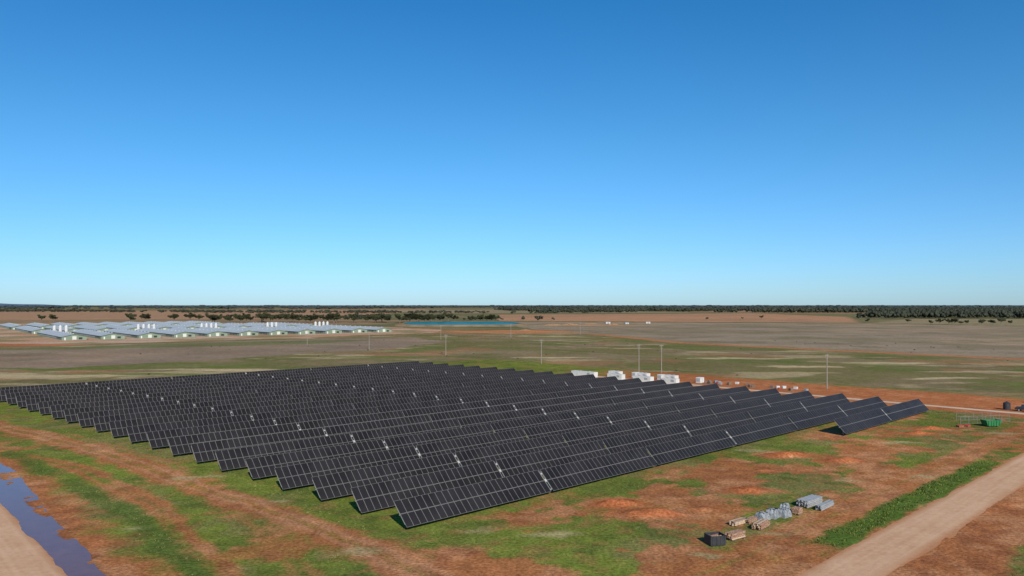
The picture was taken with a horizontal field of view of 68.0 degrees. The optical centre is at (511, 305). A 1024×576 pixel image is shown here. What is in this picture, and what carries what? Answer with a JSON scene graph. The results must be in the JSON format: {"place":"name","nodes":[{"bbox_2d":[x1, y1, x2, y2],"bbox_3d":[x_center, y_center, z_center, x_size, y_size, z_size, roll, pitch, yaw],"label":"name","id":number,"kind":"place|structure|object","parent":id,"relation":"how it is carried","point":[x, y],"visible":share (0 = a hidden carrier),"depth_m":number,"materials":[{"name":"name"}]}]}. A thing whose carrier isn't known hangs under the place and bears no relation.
{"place":"outdoors","nodes":[
{"label":"outdoors","id":0,"kind":"place"},
{"bbox_2d":[0,503,66,575],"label":"dirt road","id":1,"kind":"structure","parent":0,"point":[22,553],"depth_m":88.25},
{"bbox_2d":[0,303,66,305],"bbox_3d":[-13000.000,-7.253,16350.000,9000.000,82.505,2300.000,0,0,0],"label":"hills","id":2,"kind":"structure","parent":0,"point":[1,304],"depth_m":15893.43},
{"bbox_2d":[408,322,513,324],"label":"dam water","id":3,"kind":"structure","parent":0,"point":[462,323],"depth_m":1141.60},
{"bbox_2d":[0,305,1023,575],"bbox_3d":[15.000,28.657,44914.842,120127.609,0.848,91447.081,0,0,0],"label":"ground","id":4,"kind":"structure","parent":0,"point":[726,345],"depth_m":137.21,"materials":[{"name":"soil"}]},
{"bbox_2d":[0,323,21,329],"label":"poultry shed","id":5,"kind":"structure","parent":4,"relation":"on","point":[11,326],"depth_m":931.93,"materials":[{"name":"white paint"}]},
{"bbox_2d":[15,326,46,333],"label":"poultry shed","id":6,"kind":"structure","parent":4,"relation":"on","point":[30,330],"depth_m":797.71,"materials":[{"name":"white paint"}]},
{"bbox_2d":[24,323,51,328],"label":"poultry shed","id":7,"kind":"structure","parent":4,"relation":"on","point":[39,325],"depth_m":952.86,"materials":[{"name":"white paint"}]},
{"bbox_2d":[0,463,106,575],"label":"puddle","id":8,"kind":"object","parent":4,"relation":"on","point":[71,557],"visible":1,"depth_m":97.61,"materials":[{"name":"liquid"}]},
{"bbox_2d":[44,325,78,332],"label":"poultry shed","id":9,"kind":"structure","parent":4,"relation":"on","point":[63,328],"depth_m":812.85,"materials":[{"name":"white paint"}]},
{"bbox_2d":[37,330,86,339],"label":"poultry shed","id":10,"kind":"structure","parent":4,"relation":"on","point":[58,335],"depth_m":643.44,"materials":[{"name":"white paint"}]},
{"bbox_2d":[50,322,77,326],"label":"poultry shed","id":11,"kind":"structure","parent":4,"relation":"on","point":[64,324],"depth_m":977.72,"materials":[{"name":"white paint"}]},
{"bbox_2d":[75,322,104,326],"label":"poultry shed","id":12,"kind":"structure","parent":4,"relation":"on","point":[90,324],"depth_m":995.17,"materials":[{"name":"white paint"}]},
{"bbox_2d":[73,325,110,331],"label":"poultry shed","id":13,"kind":"structure","parent":4,"relation":"on","point":[93,328],"depth_m":835.91,"materials":[{"name":"white paint"}]},
{"bbox_2d":[70,329,125,338],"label":"poultry shed","id":14,"kind":"structure","parent":4,"relation":"on","point":[97,334],"depth_m":663.10,"materials":[{"name":"white paint"}]},
{"bbox_2d":[98,322,131,325],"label":"poultry shed","id":15,"kind":"structure","parent":4,"relation":"on","point":[116,323],"depth_m":1008.22,"materials":[{"name":"white paint"}]},
{"bbox_2d":[99,324,141,330],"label":"poultry shed","id":16,"kind":"structure","parent":4,"relation":"on","point":[120,327],"depth_m":858.80,"materials":[{"name":"white paint"}]},
{"bbox_2d":[104,328,160,337],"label":"poultry shed","id":17,"kind":"structure","parent":4,"relation":"on","point":[135,334],"depth_m":680.27,"materials":[{"name":"white paint"}]},
{"bbox_2d":[122,321,152,325],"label":"poultry shed","id":18,"kind":"structure","parent":4,"relation":"on","point":[129,322],"depth_m":1034.28,"materials":[{"name":"white paint"}]},
{"bbox_2d":[139,314,150,321],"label":"eucalyptus tree","id":19,"kind":"object","parent":4,"relation":"on","point":[145,316],"visible":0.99,"depth_m":1286.77,"materials":[{"name":"green plant"}]},
{"bbox_2d":[128,324,168,329],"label":"poultry shed","id":20,"kind":"structure","parent":4,"relation":"on","point":[157,327],"depth_m":860.95,"materials":[{"name":"white paint"}]},
{"bbox_2d":[143,321,177,324],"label":"poultry shed","id":21,"kind":"structure","parent":4,"relation":"on","point":[155,322],"depth_m":1049.73,"materials":[{"name":"white paint"}]},
{"bbox_2d":[136,328,194,337],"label":"poultry shed","id":22,"kind":"structure","parent":4,"relation":"on","point":[171,333],"depth_m":698.59,"materials":[{"name":"white paint"}]},
{"bbox_2d":[167,313,178,320],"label":"eucalyptus tree","id":23,"kind":"object","parent":4,"relation":"on","point":[174,316],"visible":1,"depth_m":1254.79,"materials":[{"name":"green plant"}]},
{"bbox_2d":[155,324,198,328],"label":"poultry shed","id":24,"kind":"structure","parent":4,"relation":"on","point":[176,326],"depth_m":892.34,"materials":[{"name":"white paint"}]},
{"bbox_2d":[167,321,200,323],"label":"poultry shed","id":25,"kind":"structure","parent":4,"relation":"on","point":[179,322],"depth_m":1066.76,"materials":[{"name":"white paint"}]},
{"bbox_2d":[183,312,195,317],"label":"eucalyptus tree","id":26,"kind":"object","parent":4,"relation":"on","point":[190,315],"visible":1,"depth_m":1280.67,"materials":[{"name":"green plant"}]},
{"bbox_2d":[165,327,226,336],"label":"poultry shed","id":27,"kind":"structure","parent":4,"relation":"on","point":[205,333],"depth_m":715.96,"materials":[{"name":"white paint"}]},
{"bbox_2d":[178,323,223,327],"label":"poultry shed","id":28,"kind":"structure","parent":4,"relation":"on","point":[194,325],"depth_m":932.19,"materials":[{"name":"white paint"}]},
{"bbox_2d":[186,321,224,323],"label":"poultry shed","id":29,"kind":"structure","parent":4,"relation":"on","point":[202,322],"depth_m":1087.52,"materials":[{"name":"white paint"}]},
{"bbox_2d":[0,361,418,389],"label":"solar panel row","id":30,"kind":"object","parent":4,"relation":"on","point":[140,379],"visible":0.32,"depth_m":276.00,"materials":[{"name":"black glass"}]},
{"bbox_2d":[205,313,215,321],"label":"eucalyptus tree","id":31,"kind":"object","parent":4,"relation":"on","point":[207,315],"visible":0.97,"depth_m":1243.74,"materials":[{"name":"green plant"}]},
{"bbox_2d":[0,362,432,401],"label":"solar panel row","id":32,"kind":"object","parent":4,"relation":"on","point":[3,395],"visible":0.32,"depth_m":265.07,"materials":[{"name":"black glass"}]},
{"bbox_2d":[199,323,248,327],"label":"poultry shed","id":33,"kind":"structure","parent":4,"relation":"on","point":[225,325],"depth_m":920.93,"materials":[{"name":"white paint"}]},
{"bbox_2d":[195,327,257,335],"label":"poultry shed","id":34,"kind":"structure","parent":4,"relation":"on","point":[237,332],"depth_m":732.13,"materials":[{"name":"white paint"}]},
{"bbox_2d":[6,363,447,404],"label":"solar panel row","id":35,"kind":"object","parent":4,"relation":"on","point":[11,398],"visible":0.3,"depth_m":256.72,"materials":[{"name":"black glass"}]},
{"bbox_2d":[16,364,464,407],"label":"solar panel row","id":36,"kind":"object","parent":4,"relation":"on","point":[21,401],"visible":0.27,"depth_m":249.92,"materials":[{"name":"black glass"}]},
{"bbox_2d":[225,323,274,326],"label":"poultry shed","id":37,"kind":"structure","parent":4,"relation":"on","point":[249,325],"depth_m":949.94,"materials":[{"name":"white paint"}]},
{"bbox_2d":[25,366,479,410],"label":"solar panel row","id":38,"kind":"object","parent":4,"relation":"on","point":[31,404],"visible":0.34,"depth_m":241.88,"materials":[{"name":"black glass"}]},
{"bbox_2d":[224,326,286,334],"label":"poultry shed","id":39,"kind":"structure","parent":4,"relation":"on","point":[266,331],"depth_m":748.05,"materials":[{"name":"white paint"}]},
{"bbox_2d":[38,367,496,414],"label":"solar panel row","id":40,"kind":"object","parent":4,"relation":"on","point":[44,407],"visible":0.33,"depth_m":235.22,"materials":[{"name":"black glass"}]},
{"bbox_2d":[245,322,294,325],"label":"poultry shed","id":41,"kind":"structure","parent":4,"relation":"on","point":[270,324],"depth_m":963.36,"materials":[{"name":"white paint"}]},
{"bbox_2d":[248,326,314,333],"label":"poultry shed","id":42,"kind":"structure","parent":4,"relation":"on","point":[297,331],"depth_m":767.98,"materials":[{"name":"white paint"}]},
{"bbox_2d":[50,368,515,418],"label":"solar panel row","id":43,"kind":"object","parent":4,"relation":"on","point":[57,411],"visible":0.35,"depth_m":228.18,"materials":[{"name":"black glass"}]},
{"bbox_2d":[279,313,290,318],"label":"eucalyptus tree","id":44,"kind":"object","parent":4,"relation":"on","point":[284,316],"visible":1,"depth_m":1228.02,"materials":[{"name":"green plant"}]},
{"bbox_2d":[268,322,313,325],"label":"poultry shed","id":45,"kind":"structure","parent":4,"relation":"on","point":[297,324],"depth_m":983.29,"materials":[{"name":"white paint"}]},
{"bbox_2d":[0,308,596,312],"bbox_3d":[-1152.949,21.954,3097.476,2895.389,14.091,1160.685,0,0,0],"label":"distant trees","id":46,"kind":"object","parent":4,"relation":"on","point":[230,311],"visible":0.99,"depth_m":2818.18,"materials":[{"name":"green plant"}]},
{"bbox_2d":[64,370,534,422],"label":"solar panel row","id":47,"kind":"object","parent":4,"relation":"on","point":[71,415],"visible":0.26,"depth_m":220.99,"materials":[{"name":"black glass"}]},
{"bbox_2d":[275,325,342,333],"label":"poultry shed","id":48,"kind":"structure","parent":4,"relation":"on","point":[327,331],"depth_m":783.65,"materials":[{"name":"white paint"}]},
{"bbox_2d":[77,371,552,426],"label":"solar panel row","id":49,"kind":"object","parent":4,"relation":"on","point":[84,419],"visible":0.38,"depth_m":213.72,"materials":[{"name":"black glass"}]},
{"bbox_2d":[298,325,366,332],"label":"poultry shed","id":50,"kind":"structure","parent":4,"relation":"on","point":[352,330],"depth_m":800.64,"materials":[{"name":"white paint"}]},
{"bbox_2d":[93,373,573,431],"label":"solar panel row","id":51,"kind":"object","parent":4,"relation":"on","point":[101,423],"visible":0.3,"depth_m":206.51,"materials":[{"name":"black glass"}]},
{"bbox_2d":[328,312,339,321],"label":"eucalyptus tree","id":52,"kind":"object","parent":4,"relation":"on","point":[336,314],"visible":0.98,"depth_m":1261.62,"materials":[{"name":"green plant"}]},
{"bbox_2d":[109,374,595,436],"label":"solar panel row","id":53,"kind":"object","parent":4,"relation":"on","point":[118,428],"visible":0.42,"depth_m":199.35,"materials":[{"name":"black glass"}]},
{"bbox_2d":[348,312,358,317],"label":"eucalyptus tree","id":54,"kind":"object","parent":4,"relation":"on","point":[353,315],"visible":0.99,"depth_m":1230.45,"materials":[{"name":"green plant"}]},
{"bbox_2d":[323,325,390,331],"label":"poultry shed","id":55,"kind":"structure","parent":4,"relation":"on","point":[376,329],"depth_m":819.44,"materials":[{"name":"white paint"}]},
{"bbox_2d":[126,376,617,442],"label":"solar panel row","id":56,"kind":"object","parent":4,"relation":"on","point":[137,433],"visible":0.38,"depth_m":191.93,"materials":[{"name":"black glass"}]},
{"bbox_2d":[377,313,389,322],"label":"eucalyptus tree","id":57,"kind":"object","parent":4,"relation":"on","point":[382,315],"visible":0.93,"depth_m":1249.55,"materials":[{"name":"green plant"}]},
{"bbox_2d":[232,314,554,319],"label":"distant trees","id":58,"kind":"object","parent":4,"relation":"on","point":[522,317],"visible":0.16,"depth_m":1531.74,"materials":[{"name":"green plant"}]},
{"bbox_2d":[146,378,641,448],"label":"solar panel row","id":59,"kind":"object","parent":4,"relation":"on","point":[156,439],"visible":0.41,"depth_m":184.91,"materials":[{"name":"black glass"}]},
{"bbox_2d":[394,313,403,322],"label":"eucalyptus tree","id":60,"kind":"object","parent":4,"relation":"on","point":[398,316],"visible":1,"depth_m":1232.90,"materials":[{"name":"green plant"}]},
{"bbox_2d":[168,380,665,454],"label":"solar panel row","id":61,"kind":"object","parent":4,"relation":"on","point":[180,445],"visible":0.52,"depth_m":177.25,"materials":[{"name":"black glass"}]},
{"bbox_2d":[436,314,445,319],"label":"eucalyptus tree","id":62,"kind":"object","parent":4,"relation":"on","point":[439,316],"visible":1,"depth_m":1239.23,"materials":[{"name":"green plant"}]},
{"bbox_2d":[191,382,692,461],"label":"solar panel row","id":63,"kind":"object","parent":4,"relation":"on","point":[203,451],"visible":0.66,"depth_m":170.08,"materials":[{"name":"black glass"}]},
{"bbox_2d":[443,312,452,320],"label":"eucalyptus tree","id":64,"kind":"object","parent":4,"relation":"on","point":[448,315],"visible":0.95,"depth_m":1321.67,"materials":[{"name":"green plant"}]},
{"bbox_2d":[394,322,529,326],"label":"dam embankment","id":65,"kind":"structure","parent":4,"relation":"on","point":[405,324],"depth_m":1025.09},
{"bbox_2d":[215,384,719,470],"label":"solar panel row","id":66,"kind":"object","parent":4,"relation":"on","point":[229,459],"visible":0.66,"depth_m":162.42,"materials":[{"name":"black glass"}]},
{"bbox_2d":[245,386,749,478],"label":"solar panel row","id":67,"kind":"object","parent":4,"relation":"on","point":[261,467],"visible":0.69,"depth_m":155.58,"materials":[{"name":"black glass"}]},
{"bbox_2d":[0,305,1023,308],"bbox_3d":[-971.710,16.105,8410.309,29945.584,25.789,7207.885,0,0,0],"label":"distant forest","id":68,"kind":"object","parent":4,"relation":"on","point":[182,307],"visible":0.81,"depth_m":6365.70,"materials":[{"name":"green plant"}]},
{"bbox_2d":[4,405,1022,575],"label":"grass tufts","id":69,"kind":"object","parent":4,"relation":"on","point":[926,422],"visible":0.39,"depth_m":116.32,"materials":[{"name":"plant"}]},
{"bbox_2d":[274,388,780,488],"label":"solar panel row","id":70,"kind":"object","parent":4,"relation":"on","point":[295,475],"visible":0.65,"depth_m":147.61,"materials":[{"name":"black glass"}]},
{"bbox_2d":[539,339,542,363],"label":"power pole","id":71,"kind":"object","parent":4,"relation":"on","point":[541,342],"visible":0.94,"depth_m":374.83,"materials":[{"name":"wood"}]},
{"bbox_2d":[324,330,1023,366],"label":"overhead power lines","id":72,"kind":"object","parent":71,"relation":"attached to","point":[740,352],"visible":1,"depth_m":282.59,"materials":[{"name":"metal"}]},
{"bbox_2d":[311,391,813,499],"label":"solar panel row","id":73,"kind":"object","parent":4,"relation":"on","point":[332,485],"visible":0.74,"depth_m":140.47,"materials":[{"name":"black glass"}]},
{"bbox_2d":[571,370,597,377],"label":"inverter container","id":74,"kind":"object","parent":4,"relation":"on","point":[577,372],"visible":0.69,"depth_m":305.70,"materials":[{"name":"metal"}]},
{"bbox_2d":[351,393,849,512],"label":"solar panel row","id":75,"kind":"object","parent":4,"relation":"on","point":[376,496],"visible":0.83,"depth_m":133.09,"materials":[{"name":"black glass"}]},
{"bbox_2d":[608,370,622,373],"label":"inverter container","id":76,"kind":"object","parent":4,"relation":"on","point":[616,372],"visible":0.42,"depth_m":306.39,"materials":[{"name":"metal"}]},
{"bbox_2d":[607,373,624,379],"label":"inverter container","id":77,"kind":"object","parent":4,"relation":"on","point":[619,376],"visible":0.61,"depth_m":293.14,"materials":[{"name":"metal"}]},
{"bbox_2d":[394,396,886,526],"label":"solar panel row","id":78,"kind":"object","parent":4,"relation":"on","point":[422,509],"visible":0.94,"depth_m":125.54,"materials":[{"name":"black glass"}]},
{"bbox_2d":[636,372,649,375],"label":"inverter container","id":79,"kind":"object","parent":4,"relation":"on","point":[643,374],"visible":0.48,"depth_m":297.89,"materials":[{"name":"metal"}]},
{"bbox_2d":[633,375,653,381],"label":"inverter container","id":80,"kind":"object","parent":4,"relation":"on","point":[645,378],"visible":0.69,"depth_m":284.15,"materials":[{"name":"metal"}]},
{"bbox_2d":[656,374,664,379],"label":"transformer kiosk","id":81,"kind":"object","parent":4,"relation":"on","point":[660,376],"visible":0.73,"depth_m":294.73,"materials":[{"name":"white paint"}]},
{"bbox_2d":[662,377,678,383],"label":"inverter container","id":82,"kind":"object","parent":4,"relation":"on","point":[667,380],"visible":0.77,"depth_m":276.21,"materials":[{"name":"metal"}]},
{"bbox_2d":[664,374,678,378],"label":"inverter container","id":83,"kind":"object","parent":4,"relation":"on","point":[671,376],"visible":0.49,"depth_m":288.53,"materials":[{"name":"metal"}]},
{"bbox_2d":[695,377,703,382],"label":"transformer kiosk","id":84,"kind":"object","parent":4,"relation":"on","point":[699,379],"visible":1,"depth_m":282.79,"materials":[{"name":"white paint"}]},
{"bbox_2d":[704,531,725,545],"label":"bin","id":85,"kind":"object","parent":4,"relation":"on","point":[718,538],"visible":1,"depth_m":91.36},
{"bbox_2d":[725,529,745,540],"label":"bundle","id":86,"kind":"object","parent":4,"relation":"on","point":[733,535],"visible":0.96,"depth_m":93.96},
{"bbox_2d":[729,517,747,526],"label":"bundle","id":87,"kind":"object","parent":4,"relation":"on","point":[738,521],"visible":1,"depth_m":100.04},
{"bbox_2d":[745,515,757,523],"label":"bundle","id":88,"kind":"object","parent":4,"relation":"on","point":[751,519],"visible":0.98,"depth_m":100.97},
{"bbox_2d":[494,306,1023,312],"bbox_3d":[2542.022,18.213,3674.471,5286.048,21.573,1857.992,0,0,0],"label":"distant trees","id":89,"kind":"object","parent":4,"relation":"on","point":[747,309],"visible":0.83,"depth_m":3118.44,"materials":[{"name":"green plant"}]},
{"bbox_2d":[751,518,770,530],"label":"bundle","id":90,"kind":"object","parent":4,"relation":"on","point":[761,524],"visible":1,"depth_m":98.14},
{"bbox_2d":[755,510,770,519],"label":"tarpaulin covered stack","id":91,"kind":"object","parent":4,"relation":"on","point":[760,515],"visible":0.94,"depth_m":102.39,"materials":[{"name":"plastic"}]},
{"bbox_2d":[765,507,778,519],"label":"tarpaulin covered stack","id":92,"kind":"object","parent":4,"relation":"on","point":[773,513],"visible":0.91,"depth_m":103.14,"materials":[{"name":"plastic"}]},
{"bbox_2d":[777,507,791,517],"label":"tarpaulin covered stack","id":93,"kind":"object","parent":4,"relation":"on","point":[783,512],"visible":0.97,"depth_m":103.78,"materials":[{"name":"plastic"}]},
{"bbox_2d":[779,502,790,510],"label":"tarpaulin covered stack","id":94,"kind":"object","parent":4,"relation":"on","point":[785,505],"visible":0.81,"depth_m":106.00,"materials":[{"name":"plastic"}]},
{"bbox_2d":[792,506,802,514],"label":"pallet stack","id":95,"kind":"object","parent":4,"relation":"on","point":[797,510],"visible":0.97,"depth_m":105.06,"materials":[{"name":"wood"}]},
{"bbox_2d":[796,494,822,507],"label":"galvanised pile stack","id":96,"kind":"object","parent":4,"relation":"on","point":[809,501],"visible":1,"depth_m":109.39,"materials":[{"name":"metal"}]},
{"bbox_2d":[815,499,833,510],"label":"galvanised pile stack","id":97,"kind":"object","parent":4,"relation":"on","point":[824,505],"visible":1,"depth_m":107.90,"materials":[{"name":"metal"}]},
{"bbox_2d":[825,354,828,388],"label":"power pole","id":98,"kind":"object","parent":4,"relation":"on","point":[826,355],"visible":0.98,"depth_m":261.93,"materials":[{"name":"metal"}]},
{"bbox_2d":[833,399,928,434],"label":"solar panel row","id":99,"kind":"object","parent":4,"relation":"on","point":[859,421],"visible":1,"depth_m":184.45,"materials":[{"name":"black glass"}]},
{"bbox_2d":[812,460,997,546],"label":"roadside weeds","id":100,"kind":"object","parent":4,"relation":"on","point":[971,468],"visible":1,"depth_m":112.54,"materials":[{"name":"green plant"}]},
{"bbox_2d":[856,308,1023,317],"bbox_3d":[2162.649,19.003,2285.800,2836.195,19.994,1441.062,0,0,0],"label":"distant trees","id":101,"kind":"object","parent":4,"relation":"on","point":[985,312],"visible":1,"depth_m":1663.31,"materials":[{"name":"green plant"}]},
{"bbox_2d":[956,412,995,420],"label":"fence","id":102,"kind":"object","parent":4,"relation":"on","point":[973,416],"visible":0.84,"depth_m":191.18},
{"bbox_2d":[960,415,1007,423],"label":"fence","id":103,"kind":"object","parent":4,"relation":"on","point":[978,419],"visible":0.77,"depth_m":185.06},
{"bbox_2d":[980,419,1001,426],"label":"skip bin","id":104,"kind":"object","parent":4,"relation":"on","point":[991,422],"visible":1,"depth_m":180.64,"materials":[{"name":"metal"}]},
{"bbox_2d":[1003,401,1010,409],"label":"water tank","id":105,"kind":"object","parent":4,"relation":"on","point":[1006,405],"visible":1,"depth_m":209.83,"materials":[{"name":"metal"}]},
{"bbox_2d":[1015,404,1023,410],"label":"utility truck","id":106,"kind":"object","parent":4,"relation":"on","point":[1018,408],"visible":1,"depth_m":206.80,"materials":[{"name":"metal"}]},
{"bbox_2d":[0,0,1023,304],"label":"sky","id":107,"kind":"structure","parent":0,"point":[153,152],"materials":[{"name":"blue"}]},
{"bbox_2d":[139,339,1007,374],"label":"saltbush shrubs","id":108,"kind":"object","parent":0,"point":[608,349],"visible":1,"depth_m":491.29,"materials":[{"name":"green plant"}]},
{"bbox_2d":[598,376,1023,414],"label":"service road","id":109,"kind":"structure","parent":0,"point":[896,402],"depth_m":217.01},
{"bbox_2d":[798,453,1023,575],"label":"gravel road","id":110,"kind":"structure","parent":0,"point":[887,550],"depth_m":98.08,"materials":[{"name":"gravel"}]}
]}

